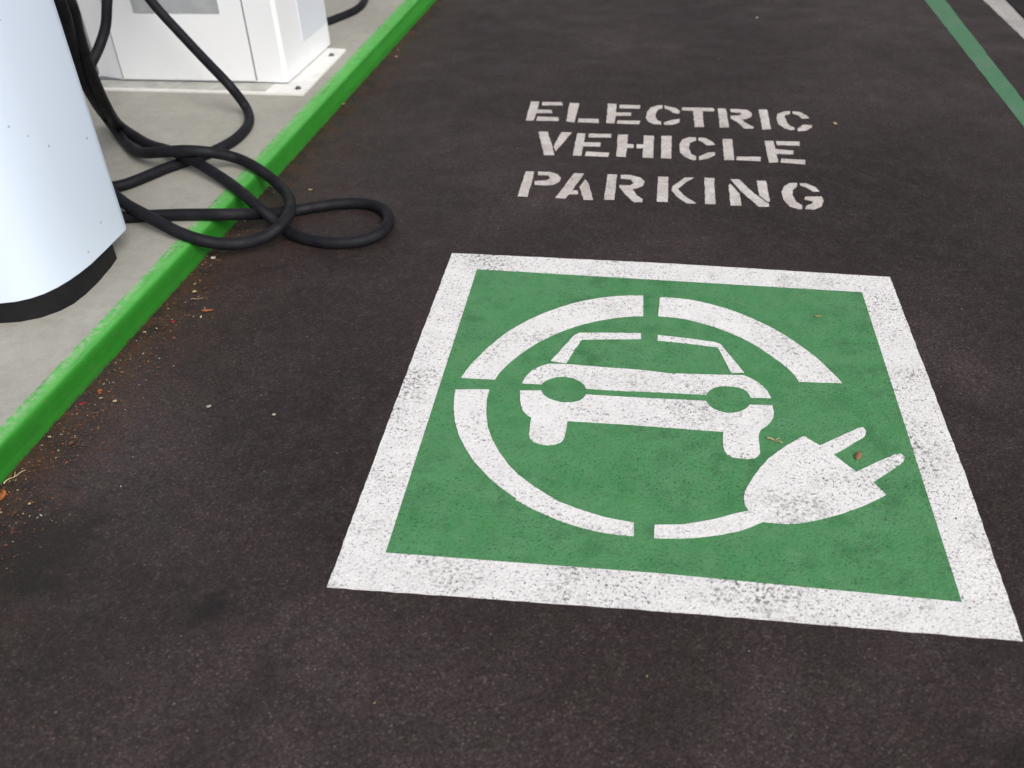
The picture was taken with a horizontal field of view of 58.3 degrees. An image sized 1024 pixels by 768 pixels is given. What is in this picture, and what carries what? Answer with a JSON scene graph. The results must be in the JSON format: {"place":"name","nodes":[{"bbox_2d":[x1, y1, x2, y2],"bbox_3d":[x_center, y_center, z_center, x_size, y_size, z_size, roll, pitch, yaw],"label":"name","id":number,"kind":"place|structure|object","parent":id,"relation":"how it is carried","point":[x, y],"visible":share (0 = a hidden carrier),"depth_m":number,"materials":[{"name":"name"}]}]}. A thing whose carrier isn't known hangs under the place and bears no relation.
{"place":"outdoors","nodes":[
{"label":"outdoors","id":0,"kind":"place"},
{"bbox_2d":[0,0,403,425],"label":"pavement","id":1,"kind":"structure","parent":0,"point":[34,353],"depth_m":2.98,"materials":[{"name":"concrete"}]},
{"bbox_2d":[0,0,125,322],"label":"charging station","id":2,"kind":"object","parent":1,"relation":"on","point":[62,226],"visible":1,"depth_m":2.21,"materials":[{"name":"white plastic"}]},
{"bbox_2d":[91,0,253,191],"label":"charging cable","id":3,"kind":"object","parent":1,"relation":"on","point":[241,133],"visible":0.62,"depth_m":3.15,"materials":[{"name":"black rubber"}]},
{"bbox_2d":[77,0,345,95],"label":"charging station","id":4,"kind":"object","parent":1,"relation":"on","point":[265,47],"visible":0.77,"depth_m":3.55,"materials":[{"name":"white paint"}]},
{"bbox_2d":[327,0,367,24],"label":"charging cable","id":5,"kind":"object","parent":1,"relation":"on","point":[352,11],"visible":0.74,"depth_m":4.27,"materials":[{"name":"black rubber"}]},
{"bbox_2d":[0,0,1023,767],"bbox_3d":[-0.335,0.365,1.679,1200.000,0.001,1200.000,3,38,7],"label":"ground","id":6,"kind":"structure","parent":0,"point":[166,604],"depth_m":2.04,"materials":[{"name":"black asphalt"}]},
{"bbox_2d":[0,489,5,499],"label":"fallen leaf","id":7,"kind":"object","parent":6,"relation":"on","point":[3,492],"visible":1,"depth_m":1.89,"materials":[{"name":"orange plant"}]},
{"bbox_2d":[3,470,24,483],"bbox_3d":[-1.052,0.193,1.935,0.016,0.007,0.051,21,43,28],"label":"twig","id":8,"kind":"object","parent":6,"relation":"on","point":[12,477],"visible":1,"depth_m":1.93,"materials":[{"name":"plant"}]},
{"bbox_2d":[0,0,435,483],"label":"kerb","id":9,"kind":"structure","parent":6,"relation":"on","point":[40,411],"depth_m":2.50,"materials":[{"name":"green paint"}]},
{"bbox_2d":[54,0,394,249],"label":"charging cable","id":10,"kind":"object","parent":6,"relation":"on","point":[279,220],"visible":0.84,"depth_m":2.71,"materials":[{"name":"black rubber"}]},
{"bbox_2d":[0,1,1008,743],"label":"leaf crumbs","id":11,"kind":"object","parent":6,"relation":"on","point":[126,389],"visible":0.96,"depth_m":2.09,"materials":[{"name":"red plant"}]},
{"bbox_2d":[526,101,811,130],"bbox_3d":[0.569,-0.996,3.404,1.042,0.002,0.200,5,38,9],"label":"painted word","id":12,"kind":"object","parent":6,"relation":"on","point":[612,113],"visible":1,"depth_m":3.40,"materials":[{"name":"white paint"}]},
{"bbox_2d":[518,171,823,209],"bbox_3d":[0.497,-0.617,2.914,0.944,0.002,0.194,4,38,8],"label":"painted word","id":13,"kind":"object","parent":6,"relation":"on","point":[662,191],"visible":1,"depth_m":2.91,"materials":[{"name":"white paint"}]},
{"bbox_2d":[539,132,804,163],"bbox_3d":[0.534,-0.819,3.175,0.916,0.002,0.221,3,38,7],"label":"painted word","id":14,"kind":"object","parent":6,"relation":"on","point":[647,145],"visible":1,"depth_m":3.17,"materials":[{"name":"white paint"}]},
{"bbox_2d":[327,253,1022,640],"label":"painted emblem","id":15,"kind":"object","parent":6,"relation":"on","point":[579,431],"visible":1,"depth_m":1.92,"materials":[{"name":"green paint"}]},
{"bbox_2d":[766,437,782,442],"bbox_3d":[0.558,0.117,1.948,0.037,0.008,0.012,17,43,30],"label":"twig","id":16,"kind":"object","parent":15,"relation":"on","point":[773,439],"visible":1,"depth_m":1.95,"materials":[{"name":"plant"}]},
{"bbox_2d":[855,451,860,458],"bbox_3d":[0.717,0.148,1.900,0.012,0.003,0.026,18,46,23],"label":"fallen leaf","id":17,"kind":"object","parent":15,"relation":"on","point":[857,455],"visible":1,"depth_m":1.90,"materials":[{"name":"orange plant"}]},
{"bbox_2d":[925,0,1023,126],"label":"painted line","id":18,"kind":"object","parent":6,"relation":"on","point":[977,55],"visible":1,"depth_m":3.80,"materials":[{"name":"green paint"}]},
{"bbox_2d":[983,0,1023,38],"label":"painted line","id":19,"kind":"object","parent":6,"relation":"on","point":[1009,14],"visible":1,"depth_m":4.24,"materials":[{"name":"white paint"}]},
{"bbox_2d":[1007,0,1023,15],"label":"road","id":20,"kind":"structure","parent":0,"point":[1018,5],"depth_m":4.35,"materials":[{"name":"black asphalt"}]}
]}

